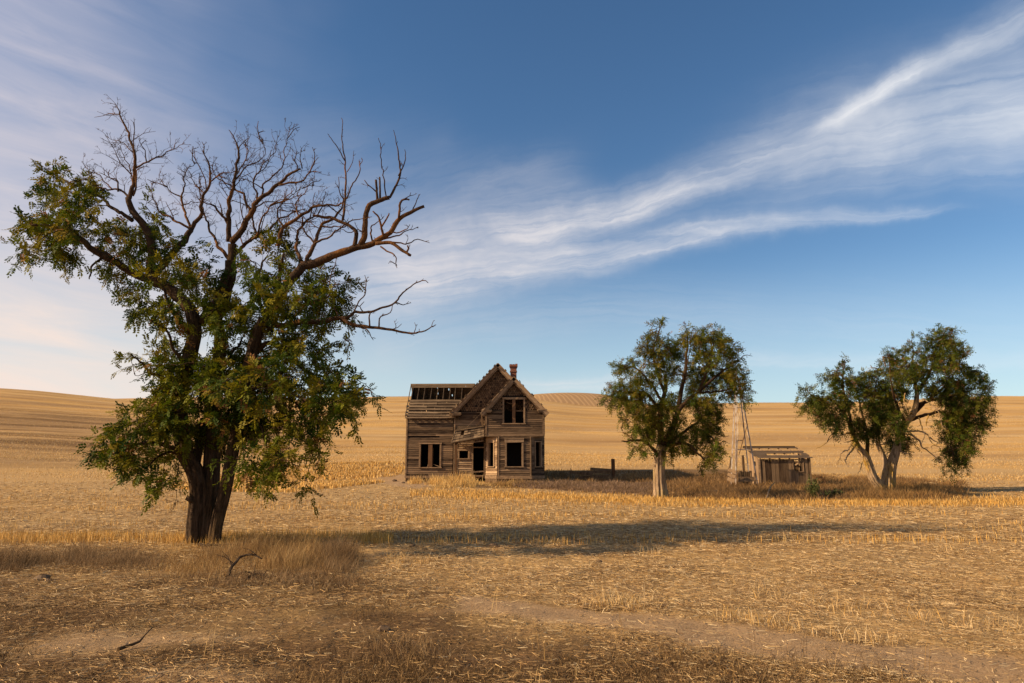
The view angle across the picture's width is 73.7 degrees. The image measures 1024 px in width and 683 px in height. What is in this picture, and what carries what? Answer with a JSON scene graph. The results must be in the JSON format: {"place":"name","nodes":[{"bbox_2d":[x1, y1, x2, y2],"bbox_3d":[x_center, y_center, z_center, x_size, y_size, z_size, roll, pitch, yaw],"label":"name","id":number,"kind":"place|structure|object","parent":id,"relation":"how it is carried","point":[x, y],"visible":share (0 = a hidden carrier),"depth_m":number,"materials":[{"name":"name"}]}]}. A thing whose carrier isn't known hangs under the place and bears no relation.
{"place":"outdoors","nodes":[
{"label":"outdoors","id":0,"kind":"place"},
{"bbox_2d":[0,388,1023,682],"bbox_3d":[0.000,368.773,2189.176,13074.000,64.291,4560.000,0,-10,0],"label":"ground","id":1,"kind":"structure","parent":0,"point":[584,438],"depth_m":9.83,"materials":[{"name":"soil"}]},
{"bbox_2d":[33,574,51,580],"bbox_3d":[-6.346,3.208,9.230,0.230,0.131,0.150,0,-10,0],"label":"earth clod","id":2,"kind":"object","parent":1,"relation":"on","point":[42,576],"visible":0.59,"depth_m":9.19,"materials":[{"name":"brown soil"}]},
{"bbox_2d":[117,625,160,650],"bbox_3d":[-3.214,2.559,5.891,0.053,0.141,0.359,-7,-12,34],"label":"fallen branch","id":3,"kind":"object","parent":1,"relation":"on","point":[128,645],"visible":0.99,"depth_m":5.83,"materials":[{"name":"brown wood"}]},
{"bbox_2d":[0,526,378,590],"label":"dry grass","id":4,"kind":"structure","parent":1,"relation":"on","point":[338,557],"depth_m":10.28,"materials":[{"name":"beige plant"}]},
{"bbox_2d":[197,535,235,546],"bbox_3d":[-5.447,3.670,12.610,0.711,0.226,0.233,2,-10,-10],"label":"fallen branch","id":5,"kind":"object","parent":1,"relation":"on","point":[212,544],"visible":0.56,"depth_m":12.55,"materials":[{"name":"brown wood"}]},
{"bbox_2d":[1,94,434,543],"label":"locust tree","id":6,"kind":"object","parent":1,"relation":"on","point":[250,385],"visible":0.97,"depth_m":13.29,"materials":[{"name":"green plant"}]},
{"bbox_2d":[215,548,262,578],"bbox_3d":[-3.760,3.047,9.429,0.519,0.338,0.498,8,-13,-40],"label":"fallen branch","id":7,"kind":"object","parent":1,"relation":"on","point":[234,563],"visible":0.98,"depth_m":9.46,"materials":[{"name":"brown wood"}]},
{"bbox_2d":[240,564,277,579],"bbox_3d":[-3.411,3.071,9.051,0.692,0.181,0.400,-9,-13,41],"label":"fallen branch","id":8,"kind":"object","parent":1,"relation":"on","point":[258,573],"visible":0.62,"depth_m":9.17,"materials":[{"name":"brown wood"}]},
{"bbox_2d":[377,625,390,631],"bbox_3d":[-1.216,2.730,6.475,0.129,0.075,0.101,0,-10,0],"label":"earth clod","id":9,"kind":"object","parent":1,"relation":"on","point":[386,628],"visible":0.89,"depth_m":6.45,"materials":[{"name":"brown soil"}]},
{"bbox_2d":[405,363,548,482],"bbox_3d":[-2.605,6.253,52.135,10.477,8.924,9.123,0,-10,0],"label":"farmhouse","id":10,"kind":"object","parent":1,"relation":"on","point":[490,425],"visible":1,"depth_m":49.38,"materials":[{"name":"brown wood"}]},
{"bbox_2d":[418,442,441,467],"bbox_3d":[-5.921,8.259,49.405,1.711,1.882,0.261,0,-10,0],"label":"window","id":11,"kind":"structure","parent":10,"relation":"in","point":[430,444],"depth_m":49.37,"materials":[{"name":"brown wood"}]},
{"bbox_2d":[457,449,469,458],"bbox_3d":[-3.487,8.150,49.376,0.944,0.729,0.255,0,-10,0],"label":"window","id":12,"kind":"structure","parent":10,"relation":"in","point":[458,450],"depth_m":49.32,"materials":[{"name":"brown wood"}]},
{"bbox_2d":[486,441,494,466],"bbox_3d":[-1.454,7.990,48.316,0.255,1.801,0.807,9,-14,-44],"label":"window","id":13,"kind":"structure","parent":10,"relation":"in","point":[488,443],"depth_m":48.39,"materials":[{"name":"brown wood"}]},
{"bbox_2d":[502,397,525,423],"bbox_3d":[0.129,4.944,48.577,1.703,1.894,0.690,0,-10,0],"label":"window","id":14,"kind":"structure","parent":10,"relation":"in","point":[513,398],"depth_m":48.31,"materials":[{"name":"brown wood"}]},
{"bbox_2d":[504,438,523,466],"bbox_3d":[0.154,7.801,47.876,1.402,2.024,0.270,0,-10,0],"label":"window","id":15,"kind":"structure","parent":10,"relation":"in","point":[506,440],"depth_m":47.89,"materials":[{"name":"brown wood"}]},
{"bbox_2d":[534,441,542,466],"bbox_3d":[1.823,7.965,48.307,0.810,1.847,0.255,9,-13,-43],"label":"window","id":16,"kind":"structure","parent":10,"relation":"in","point":[540,442],"depth_m":48.39,"materials":[{"name":"brown wood"}]},
{"bbox_2d":[0,562,986,682],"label":"dead weeds","id":17,"kind":"object","parent":1,"relation":"on","point":[337,679],"visible":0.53,"depth_m":5.24,"materials":[{"name":"brown plant"}]},
{"bbox_2d":[0,393,1023,647],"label":"stubble","id":18,"kind":"object","parent":1,"relation":"on","point":[338,471],"visible":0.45,"depth_m":24.59,"materials":[{"name":"yellow plant"}]},
{"bbox_2d":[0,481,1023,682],"bbox_3d":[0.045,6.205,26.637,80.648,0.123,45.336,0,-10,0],"label":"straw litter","id":19,"kind":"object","parent":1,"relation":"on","point":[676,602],"visible":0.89,"depth_m":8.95,"materials":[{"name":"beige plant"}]},
{"bbox_2d":[579,474,610,478],"bbox_3d":[6.024,9.819,49.633,2.268,0.328,0.220,0,-10,0],"label":"timber","id":20,"kind":"object","parent":1,"relation":"on","point":[594,476],"visible":1,"depth_m":49.53,"materials":[{"name":"brown wood"}]},
{"bbox_2d":[569,471,591,474],"bbox_3d":[4.982,9.546,49.518,1.621,0.339,0.220,0,-10,0],"label":"timber","id":21,"kind":"object","parent":20,"relation":"on","point":[576,472],"visible":1,"depth_m":49.41,"materials":[{"name":"brown wood"}]},
{"bbox_2d":[577,470,609,472],"bbox_3d":[5.969,9.528,49.846,2.367,0.246,0.220,0,-10,0],"label":"timber","id":22,"kind":"object","parent":20,"relation":"on","point":[605,471],"visible":0.93,"depth_m":49.74,"materials":[{"name":"brown wood"}]},
{"bbox_2d":[590,467,611,470],"bbox_3d":[6.527,9.373,50.035,1.567,0.278,0.220,0,-10,0],"label":"timber","id":23,"kind":"object","parent":22,"relation":"on","point":[601,469],"visible":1,"depth_m":49.92,"materials":[{"name":"brown wood"}]},
{"bbox_2d":[584,478,611,480],"bbox_3d":[6.237,9.979,49.281,1.993,0.276,0.220,0,-10,0],"label":"timber","id":24,"kind":"object","parent":1,"relation":"on","point":[602,479],"visible":0.57,"depth_m":49.18,"materials":[{"name":"brown wood"}]},
{"bbox_2d":[611,459,614,478],"bbox_3d":[7.430,9.496,50.115,0.240,1.746,0.240,0,-10,0],"label":"fence post","id":25,"kind":"object","parent":1,"relation":"on","point":[613,467],"visible":0.82,"depth_m":50.06,"materials":[{"name":"brown wood"}]},
{"bbox_2d":[594,317,757,496],"bbox_3d":[7.304,2.696,30.445,7.927,8.674,5.337,0,-10,0],"label":"locust tree","id":26,"kind":"object","parent":1,"relation":"on","point":[706,376],"visible":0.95,"depth_m":29.77,"materials":[{"name":"green plant"}]},
{"bbox_2d":[405,466,977,501],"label":"weeds","id":27,"kind":"object","parent":1,"relation":"on","point":[859,487],"visible":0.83,"depth_m":37.24,"materials":[{"name":"brown plant"}]},
{"bbox_2d":[727,468,735,482],"bbox_3d":[12.820,7.812,39.850,0.594,0.864,0.165,-7,-12,36],"label":"slatted panel","id":28,"kind":"object","parent":1,"relation":"on","point":[733,475],"visible":1,"depth_m":39.82,"materials":[{"name":"brown wood"}]},
{"bbox_2d":[734,440,741,482],"bbox_3d":[14.055,7.531,42.437,0.653,2.815,0.140,0,-10,0],"label":"leaning post","id":29,"kind":"object","parent":1,"relation":"on","point":[736,458],"visible":0.46,"depth_m":42.42,"materials":[{"name":"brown wood"}]},
{"bbox_2d":[741,455,744,471],"bbox_3d":[15.406,8.517,45.413,0.162,1.876,0.140,0,-10,0],"label":"fence post","id":30,"kind":"object","parent":1,"relation":"on","point":[743,463],"visible":0.64,"depth_m":45.42,"materials":[{"name":"brown wood"}]},
{"bbox_2d":[730,379,757,485],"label":"windmill tower","id":31,"kind":"structure","parent":1,"relation":"on","point":[735,408],"depth_m":41.88,"materials":[{"name":"metal"}]},
{"bbox_2d":[737,471,757,484],"bbox_3d":[13.849,8.185,40.564,1.235,0.978,1.100,0,-10,0],"label":"trough","id":32,"kind":"object","parent":1,"relation":"on","point":[745,477],"visible":0.78,"depth_m":40.23,"materials":[{"name":"brown wood"}]},
{"bbox_2d":[743,446,812,484],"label":"shed","id":33,"kind":"structure","parent":1,"relation":"on","point":[787,471],"depth_m":43.29,"materials":[{"name":"brown wood"}]},
{"bbox_2d":[793,460,803,471],"bbox_3d":[18.150,7.903,43.284,0.705,0.752,0.085,0,-10,0],"label":"window","id":34,"kind":"structure","parent":33,"relation":"in","point":[803,460],"depth_m":43.22,"materials":[{"name":"brown wood"}]},
{"bbox_2d":[804,474,821,497],"bbox_3d":[12.562,6.035,28.438,0.828,1.041,0.855,6,-11,-29],"label":"green weed","id":35,"kind":"object","parent":1,"relation":"on","point":[813,488],"visible":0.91,"depth_m":28.42,"materials":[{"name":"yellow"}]},
{"bbox_2d":[814,476,825,484],"bbox_3d":[19.084,8.633,42.345,0.708,0.597,0.458,0,-10,0],"label":"wire coil","id":36,"kind":"object","parent":1,"relation":"on","point":[821,477],"visible":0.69,"depth_m":42.38,"materials":[{"name":"brown metal"}]},
{"bbox_2d":[822,488,843,497],"bbox_3d":[13.599,6.443,28.850,0.811,0.571,0.782,4,-11,-24],"label":"green weed","id":37,"kind":"object","parent":1,"relation":"on","point":[835,493],"visible":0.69,"depth_m":28.75,"materials":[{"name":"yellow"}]},
{"bbox_2d":[792,323,1001,488],"bbox_3d":[20.634,3.299,36.024,13.152,9.337,6.232,0,-10,0],"label":"locust tree","id":38,"kind":"object","parent":1,"relation":"on","point":[896,421],"visible":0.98,"depth_m":35.00,"materials":[{"name":"green plant"}]},
{"bbox_2d":[0,0,1023,405],"label":"sky","id":39,"kind":"structure","parent":0,"point":[810,181],"materials":[{"name":"blue"}]}
]}

